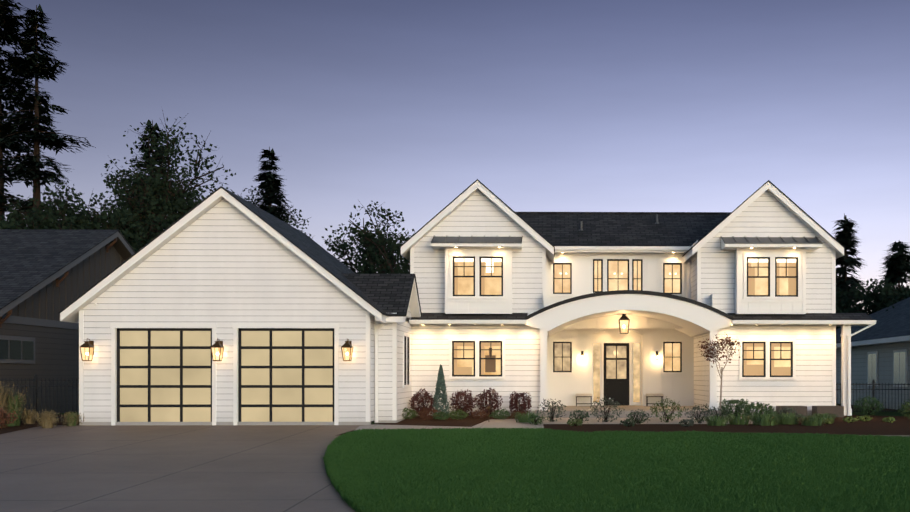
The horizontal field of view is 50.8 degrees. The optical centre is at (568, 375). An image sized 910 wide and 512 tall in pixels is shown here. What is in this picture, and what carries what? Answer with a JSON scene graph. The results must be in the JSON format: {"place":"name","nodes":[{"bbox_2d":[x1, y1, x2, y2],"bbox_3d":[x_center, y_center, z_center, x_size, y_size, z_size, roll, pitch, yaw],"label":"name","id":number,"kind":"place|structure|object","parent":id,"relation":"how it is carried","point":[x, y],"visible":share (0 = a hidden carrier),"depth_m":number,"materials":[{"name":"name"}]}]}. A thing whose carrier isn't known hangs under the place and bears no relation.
{"place":"outdoors","nodes":[
{"label":"outdoors","id":0,"kind":"place"},
{"bbox_2d":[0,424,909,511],"bbox_3d":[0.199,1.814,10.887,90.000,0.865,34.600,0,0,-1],"label":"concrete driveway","id":1,"kind":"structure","parent":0,"point":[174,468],"depth_m":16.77,"materials":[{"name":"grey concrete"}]},
{"bbox_2d":[0,415,78,433],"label":"mulch bed","id":2,"kind":"object","parent":1,"relation":"on","point":[8,429],"visible":0.4,"depth_m":26.30,"materials":[{"name":"brown soil"}]},
{"bbox_2d":[0,407,17,428],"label":"shrub","id":3,"kind":"object","parent":2,"relation":"on","point":[8,415],"visible":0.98,"depth_m":25.51,"materials":[{"name":"red plant"}]},
{"bbox_2d":[0,381,28,427],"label":"shrub","id":4,"kind":"object","parent":2,"relation":"on","point":[4,404],"depth_m":25.89,"materials":[{"name":"green plant"}]},
{"bbox_2d":[0,391,37,425],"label":"shrub","id":5,"kind":"object","parent":2,"relation":"on","point":[20,404],"depth_m":26.49,"materials":[{"name":"green plant"}]},
{"bbox_2d":[20,407,38,423],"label":"feather reed grass","id":6,"kind":"object","parent":2,"relation":"on","point":[30,418],"depth_m":27.15,"materials":[{"name":"beige plant"}]},
{"bbox_2d":[0,374,78,421],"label":"iron fence","id":7,"kind":"object","parent":2,"relation":"on","point":[35,380],"visible":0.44,"depth_m":27.95,"materials":[{"name":"black metal"}]},
{"bbox_2d":[35,409,58,427],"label":"feather reed grass","id":8,"kind":"object","parent":2,"relation":"on","point":[48,419],"depth_m":25.76,"materials":[{"name":"beige plant"}]},
{"bbox_2d":[60,411,83,425],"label":"feather reed grass","id":9,"kind":"object","parent":2,"relation":"on","point":[72,419],"depth_m":26.50,"materials":[{"name":"plant"}]},
{"bbox_2d":[0,0,909,308],"label":"sky","id":10,"kind":"structure","parent":0,"point":[551,105],"materials":[{"name":"blue"}]},
{"bbox_2d":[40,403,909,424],"bbox_3d":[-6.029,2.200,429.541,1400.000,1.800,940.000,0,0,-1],"label":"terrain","id":11,"kind":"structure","parent":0,"point":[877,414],"depth_m":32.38,"materials":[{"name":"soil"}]},
{"bbox_2d":[0,0,55,219],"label":"douglas fir","id":12,"kind":"object","parent":11,"relation":"on","point":[9,23],"visible":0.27,"depth_m":61.19,"materials":[{"name":"green plant"}]},
{"bbox_2d":[0,4,95,225],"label":"douglas fir","id":13,"kind":"object","parent":11,"relation":"on","point":[36,64],"visible":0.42,"depth_m":57.17,"materials":[{"name":"green plant"}]},
{"bbox_2d":[0,229,135,415],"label":"neighbour house","id":14,"kind":"structure","parent":11,"relation":"on","point":[47,277],"depth_m":32.62,"materials":[{"name":"grey"}]},
{"bbox_2d":[0,176,172,251],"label":"oak tree","id":15,"kind":"object","parent":11,"relation":"on","point":[96,222],"visible":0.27,"depth_m":47.72,"materials":[{"name":"green plant"}]},
{"bbox_2d":[35,110,235,243],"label":"oak tree","id":16,"kind":"object","parent":11,"relation":"on","point":[165,199],"visible":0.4,"depth_m":53.35,"materials":[{"name":"green plant"}]},
{"bbox_2d":[128,119,172,230],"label":"douglas fir","id":17,"kind":"object","parent":11,"relation":"on","point":[148,126],"visible":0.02,"depth_m":63.18,"materials":[{"name":"green plant"}]},
{"bbox_2d":[117,186,310,232],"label":"oak tree","id":18,"kind":"object","parent":11,"relation":"on","point":[290,215],"depth_m":69.26,"materials":[{"name":"green plant"}]},
{"bbox_2d":[59,186,421,424],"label":"garage","id":19,"kind":"structure","parent":11,"relation":"on","point":[223,263],"depth_m":26.84,"materials":[{"name":"white wood"}]},
{"bbox_2d":[80,339,93,360],"bbox_3d":[-13.486,-0.721,26.588,0.292,0.634,0.398,0,0,-1],"label":"wall lantern","id":20,"kind":"object","parent":19,"relation":"attached to","point":[89,344],"visible":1,"depth_m":26.55,"materials":[{"name":"metal"}]},
{"bbox_2d":[117,328,211,421],"bbox_3d":[-11.450,0.038,26.909,2.720,2.755,0.054,0,0,-1],"label":"garage door","id":21,"kind":"structure","parent":19,"relation":"attached to","point":[164,374],"depth_m":26.91,"materials":[{"name":"beige glass"}]},
{"bbox_2d":[211,338,223,360],"bbox_3d":[-9.856,-0.721,26.642,0.293,0.634,0.398,0,0,-1],"label":"wall lantern","id":22,"kind":"object","parent":19,"relation":"attached to","point":[218,345],"visible":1,"depth_m":26.59,"materials":[{"name":"metal"}]},
{"bbox_2d":[238,328,333,421],"bbox_3d":[-8.011,0.038,26.960,2.740,2.755,0.054,0,0,-1],"label":"garage door","id":23,"kind":"structure","parent":19,"relation":"attached to","point":[285,374],"depth_m":26.97,"materials":[{"name":"beige glass"}]},
{"bbox_2d":[341,339,352,360],"bbox_3d":[-6.226,-0.721,26.696,0.292,0.634,0.398,0,0,-1],"label":"wall lantern","id":24,"kind":"object","parent":19,"relation":"attached to","point":[347,345],"visible":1,"depth_m":26.64,"materials":[{"name":"metal"}]},
{"bbox_2d":[252,147,292,222],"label":"douglas fir","id":25,"kind":"object","parent":11,"relation":"on","point":[270,184],"visible":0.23,"depth_m":65.15,"materials":[{"name":"green plant"}]},
{"bbox_2d":[283,220,409,273],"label":"oak tree","id":26,"kind":"object","parent":11,"relation":"on","point":[341,251],"visible":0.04,"depth_m":57.34,"materials":[{"name":"green plant"}]},
{"bbox_2d":[346,219,400,273],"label":"oak tree","id":27,"kind":"object","parent":11,"relation":"on","point":[368,235],"visible":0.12,"depth_m":51.23,"materials":[{"name":"green plant"}]},
{"bbox_2d":[339,201,414,273],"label":"oak tree","id":28,"kind":"object","parent":11,"relation":"on","point":[405,265],"visible":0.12,"depth_m":53.88,"materials":[{"name":"green plant"}]},
{"bbox_2d":[335,405,909,435],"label":"mulch beds","id":29,"kind":"object","parent":11,"relation":"on","point":[878,425],"visible":0.33,"depth_m":26.37,"materials":[{"name":"brown soil"}]},
{"bbox_2d":[402,407,418,418],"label":"shrub","id":30,"kind":"object","parent":29,"relation":"on","point":[408,413],"visible":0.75,"depth_m":29.06,"materials":[{"name":"green plant"}]},
{"bbox_2d":[409,388,435,415],"bbox_3d":[-4.648,0.855,30.066,0.894,0.910,0.842,0,0,-1],"label":"barberry shrub","id":31,"kind":"object","parent":29,"relation":"on","point":[424,397],"visible":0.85,"depth_m":29.93,"materials":[{"name":"red plant"}]},
{"bbox_2d":[418,407,442,419],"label":"shrub","id":32,"kind":"object","parent":29,"relation":"on","point":[428,412],"visible":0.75,"depth_m":28.87,"materials":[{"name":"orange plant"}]},
{"bbox_2d":[431,365,449,415],"bbox_3d":[-4.022,0.480,29.824,0.629,1.667,0.634,0,0,-1],"label":"conical evergreen shrub","id":33,"kind":"object","parent":29,"relation":"on","point":[443,389],"visible":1,"depth_m":29.74,"materials":[{"name":"green plant"}]},
{"bbox_2d":[433,411,449,419],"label":"shrub","id":34,"kind":"object","parent":29,"relation":"on","point":[445,416],"visible":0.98,"depth_m":28.64,"materials":[{"name":"green plant"}]},
{"bbox_2d":[355,418,543,429],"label":"front walk","id":35,"kind":"structure","parent":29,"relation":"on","point":[500,423],"depth_m":26.29,"materials":[{"name":"concrete"}]},
{"bbox_2d":[449,409,467,419],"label":"shrub","id":36,"kind":"object","parent":29,"relation":"on","point":[460,413],"visible":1,"depth_m":28.95,"materials":[{"name":"green plant"}]},
{"bbox_2d":[449,389,475,415],"bbox_3d":[-3.366,0.863,30.164,0.744,0.894,0.845,0,0,-37],"label":"barberry shrub","id":37,"kind":"object","parent":29,"relation":"on","point":[468,404],"visible":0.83,"depth_m":30.05,"materials":[{"name":"red plant"}]},
{"bbox_2d":[470,410,489,418],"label":"shrub","id":38,"kind":"object","parent":29,"relation":"on","point":[475,416],"visible":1,"depth_m":29.14,"materials":[{"name":"orange plant"}]},
{"bbox_2d":[474,388,502,414],"bbox_3d":[-2.561,0.829,30.121,0.926,0.953,0.886,0,0,-1],"label":"barberry shrub","id":39,"kind":"object","parent":29,"relation":"on","point":[490,396],"visible":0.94,"depth_m":30.03,"materials":[{"name":"red plant"}]},
{"bbox_2d":[489,409,509,418],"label":"shrub","id":40,"kind":"object","parent":29,"relation":"on","point":[499,416],"visible":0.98,"depth_m":29.00,"materials":[{"name":"green plant"}]},
{"bbox_2d":[510,410,524,418],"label":"shrub","id":41,"kind":"object","parent":29,"relation":"on","point":[513,413],"visible":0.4,"depth_m":29.14,"materials":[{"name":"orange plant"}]},
{"bbox_2d":[509,391,531,413],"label":"barberry shrub","id":42,"kind":"object","parent":29,"relation":"on","point":[523,399],"visible":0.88,"depth_m":30.00,"materials":[{"name":"red plant"}]},
{"bbox_2d":[509,412,547,422],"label":"daylily","id":43,"kind":"object","parent":29,"relation":"on","point":[523,418],"visible":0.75,"depth_m":27.67,"materials":[{"name":"green plant"}]},
{"bbox_2d":[527,414,545,424],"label":"shrub","id":44,"kind":"object","parent":29,"relation":"on","point":[534,420],"visible":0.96,"depth_m":26.88,"materials":[{"name":"green plant"}]},
{"bbox_2d":[537,399,565,421],"bbox_3d":[-0.511,1.025,28.112,0.756,0.699,0.793,0,0,27],"label":"shrub","id":45,"kind":"object","parent":29,"relation":"on","point":[551,417],"visible":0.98,"depth_m":28.04,"materials":[{"name":"green plant"}]},
{"bbox_2d":[567,418,582,425],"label":"shrub","id":46,"kind":"object","parent":29,"relation":"on","point":[578,422],"visible":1,"depth_m":26.45,"materials":[{"name":"green plant"}]},
{"bbox_2d":[568,410,589,421],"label":"shrub","id":47,"kind":"object","parent":29,"relation":"on","point":[581,414],"visible":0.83,"depth_m":27.38,"materials":[{"name":"green plant"}]},
{"bbox_2d":[589,396,624,421],"bbox_3d":[1.141,1.001,28.006,1.123,0.780,0.992,0,0,-1],"label":"shrub","id":48,"kind":"object","parent":29,"relation":"on","point":[606,415],"visible":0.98,"depth_m":27.96,"materials":[{"name":"green plant"}]},
{"bbox_2d":[620,418,635,426],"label":"shrub","id":49,"kind":"object","parent":29,"relation":"on","point":[629,424],"visible":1,"depth_m":26.27,"materials":[{"name":"green plant"}]},
{"bbox_2d":[521,417,752,423],"bbox_3d":[2.062,1.360,28.567,6.950,0.068,2.700,0,0,-1],"label":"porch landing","id":50,"kind":"object","parent":29,"relation":"on","point":[618,420],"visible":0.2,"depth_m":28.19,"materials":[{"name":"concrete"}]},
{"bbox_2d":[626,409,651,423],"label":"shrub","id":51,"kind":"object","parent":50,"relation":"on","point":[637,420],"visible":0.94,"depth_m":27.27,"materials":[{"name":"green plant"}]},
{"bbox_2d":[684,404,714,422],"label":"shrub","id":52,"kind":"object","parent":50,"relation":"on","point":[698,420],"visible":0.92,"depth_m":27.50,"materials":[{"name":"green plant"}]},
{"bbox_2d":[708,406,730,419],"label":"shrub","id":53,"kind":"object","parent":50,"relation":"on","point":[726,413],"visible":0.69,"depth_m":28.21,"materials":[{"name":"green plant"}]},
{"bbox_2d":[650,396,685,422],"bbox_3d":[2.922,0.998,27.912,1.078,0.798,0.933,0,0,-1],"label":"shrub","id":54,"kind":"object","parent":29,"relation":"on","point":[669,416],"visible":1,"depth_m":27.86,"materials":[{"name":"green plant"}]},
{"bbox_2d":[679,419,693,426],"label":"shrub","id":55,"kind":"object","parent":29,"relation":"on","point":[690,422],"visible":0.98,"depth_m":26.26,"materials":[{"name":"green plant"}]},
{"bbox_2d":[701,415,733,425],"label":"daylily","id":56,"kind":"object","parent":29,"relation":"on","point":[714,421],"visible":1,"depth_m":26.50,"materials":[{"name":"green plant"}]},
{"bbox_2d":[696,332,741,417],"bbox_3d":[4.555,0.017,29.340,1.414,2.696,1.810,0,0,-1],"label":"small tree","id":57,"kind":"object","parent":29,"relation":"on","point":[710,354],"visible":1,"depth_m":29.11,"materials":[{"name":"brown plant"}]},
{"bbox_2d":[719,398,749,417],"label":"shrub","id":58,"kind":"object","parent":29,"relation":"on","point":[740,406],"visible":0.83,"depth_m":29.40,"materials":[{"name":"green plant"}]},
{"bbox_2d":[721,413,756,424],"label":"daylily","id":59,"kind":"object","parent":29,"relation":"on","point":[738,420],"visible":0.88,"depth_m":26.90,"materials":[{"name":"green plant"}]},
{"bbox_2d":[743,401,776,420],"bbox_3d":[5.740,1.086,28.390,0.969,0.629,1.037,0,0,20],"label":"shrub","id":60,"kind":"object","parent":29,"relation":"on","point":[752,407],"visible":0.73,"depth_m":28.20,"materials":[{"name":"green plant"}]},
{"bbox_2d":[746,412,791,425],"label":"daylily","id":61,"kind":"object","parent":29,"relation":"on","point":[768,420],"visible":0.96,"depth_m":26.58,"materials":[{"name":"green plant"}]},
{"bbox_2d":[777,406,798,416],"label":"shrub","id":62,"kind":"object","parent":29,"relation":"on","point":[785,410],"visible":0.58,"depth_m":28.81,"materials":[{"name":"green plant"}]},
{"bbox_2d":[776,406,806,416],"bbox_3d":[7.140,1.165,30.393,0.860,0.370,0.600,0,0,-1],"label":"planter box","id":63,"kind":"object","parent":29,"relation":"on","point":[801,410],"visible":0.56,"depth_m":30.10,"materials":[{"name":"metal"}]},
{"bbox_2d":[772,412,811,424],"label":"daylily","id":64,"kind":"object","parent":29,"relation":"on","point":[788,421],"visible":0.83,"depth_m":26.94,"materials":[{"name":"green plant"}]},
{"bbox_2d":[792,414,827,425],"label":"daylily","id":65,"kind":"object","parent":29,"relation":"on","point":[810,421],"visible":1,"depth_m":26.48,"materials":[{"name":"green plant"}]},
{"bbox_2d":[808,412,840,420],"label":"daylily","id":66,"kind":"object","parent":29,"relation":"on","point":[827,415],"visible":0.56,"depth_m":27.82,"materials":[{"name":"green plant"}]},
{"bbox_2d":[822,418,833,423],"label":"shrub","id":67,"kind":"object","parent":29,"relation":"on","point":[829,421],"visible":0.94,"depth_m":27.25,"materials":[{"name":"green plant"}]},
{"bbox_2d":[812,406,843,416],"bbox_3d":[8.310,1.165,30.410,0.860,0.370,0.600,0,0,-1],"label":"planter box","id":68,"kind":"object","parent":29,"relation":"on","point":[838,411],"visible":0.62,"depth_m":30.11,"materials":[{"name":"metal"}]},
{"bbox_2d":[842,416,857,422],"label":"shrub","id":69,"kind":"object","parent":29,"relation":"on","point":[850,419],"visible":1,"depth_m":27.75,"materials":[{"name":"green plant"}]},
{"bbox_2d":[857,415,872,420],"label":"shrub","id":70,"kind":"object","parent":29,"relation":"on","point":[865,418],"visible":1,"depth_m":28.26,"materials":[{"name":"green plant"}]},
{"bbox_2d":[854,396,884,415],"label":"shrub","id":71,"kind":"object","parent":29,"relation":"on","point":[866,408],"visible":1,"depth_m":30.86,"materials":[{"name":"green plant"}]},
{"bbox_2d":[836,379,909,411],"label":"iron fence","id":72,"kind":"object","parent":29,"relation":"on","point":[873,384],"visible":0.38,"depth_m":33.74,"materials":[{"name":"black metal"}]},
{"bbox_2d":[882,416,895,422],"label":"shrub","id":73,"kind":"object","parent":29,"relation":"on","point":[890,419],"visible":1,"depth_m":27.88,"materials":[{"name":"green plant"}]},
{"bbox_2d":[897,399,909,418],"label":"shrub","id":74,"kind":"object","parent":29,"relation":"on","point":[905,408],"visible":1,"depth_m":29.36,"materials":[{"name":"green plant"}]},
{"bbox_2d":[400,179,875,417],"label":"house","id":75,"kind":"structure","parent":11,"relation":"on","point":[534,304],"depth_m":31.15,"materials":[{"name":"white"}]},
{"bbox_2d":[575,394,591,405],"bbox_3d":[0.547,0.895,34.595,0.600,0.460,0.440,0,0,-1],"label":"porch bench","id":76,"kind":"object","parent":75,"relation":"on","point":[583,395],"visible":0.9,"depth_m":34.39,"materials":[{"name":"beige wood"}]},
{"bbox_2d":[604,343,628,404],"bbox_3d":[1.788,-0.045,35.535,0.970,2.340,0.107,0,0,-1],"label":"front door","id":77,"kind":"structure","parent":75,"relation":"attached to","point":[616,371],"depth_m":35.55,"materials":[{"name":"black wood"}]},
{"bbox_2d":[618,314,629,333],"bbox_3d":[1.898,-2.018,32.515,0.370,1.173,0.370,0,0,-1],"label":"pendant lantern","id":78,"kind":"object","parent":75,"relation":"hanging from","point":[624,317],"visible":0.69,"depth_m":32.45,"materials":[{"name":"black metal"}]},
{"bbox_2d":[646,394,663,405],"bbox_3d":[3.136,0.895,34.634,0.620,0.460,0.440,0,0,-1],"label":"porch bench","id":79,"kind":"object","parent":75,"relation":"on","point":[654,395],"visible":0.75,"depth_m":34.43,"materials":[{"name":"beige wood"}]},
{"bbox_2d":[832,213,866,303],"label":"douglas fir","id":80,"kind":"object","parent":11,"relation":"on","point":[845,237],"visible":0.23,"depth_m":59.60,"materials":[{"name":"green plant"}]},
{"bbox_2d":[836,297,909,410],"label":"neighbour house","id":81,"kind":"structure","parent":11,"relation":"on","point":[879,355],"depth_m":38.48,"materials":[{"name":"grey"}]},
{"bbox_2d":[836,278,909,343],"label":"oak tree","id":82,"kind":"object","parent":11,"relation":"on","point":[880,297],"visible":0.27,"depth_m":49.44,"materials":[{"name":"green plant"}]},
{"bbox_2d":[867,241,909,297],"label":"douglas fir","id":83,"kind":"object","parent":11,"relation":"on","point":[897,264],"visible":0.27,"depth_m":54.54,"materials":[{"name":"green plant"}]},
{"bbox_2d":[885,276,909,336],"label":"oak tree","id":84,"kind":"object","parent":11,"relation":"on","point":[907,287],"visible":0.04,"depth_m":49.44,"materials":[{"name":"green plant"}]},
{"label":"lawn","id":85,"kind":"structure","parent":0,"visible":0},
{"bbox_2d":[319,427,909,511],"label":"lawn grass","id":86,"kind":"structure","parent":85,"relation":"on","point":[504,469],"depth_m":15.75,"materials":[{"name":"green plant"}]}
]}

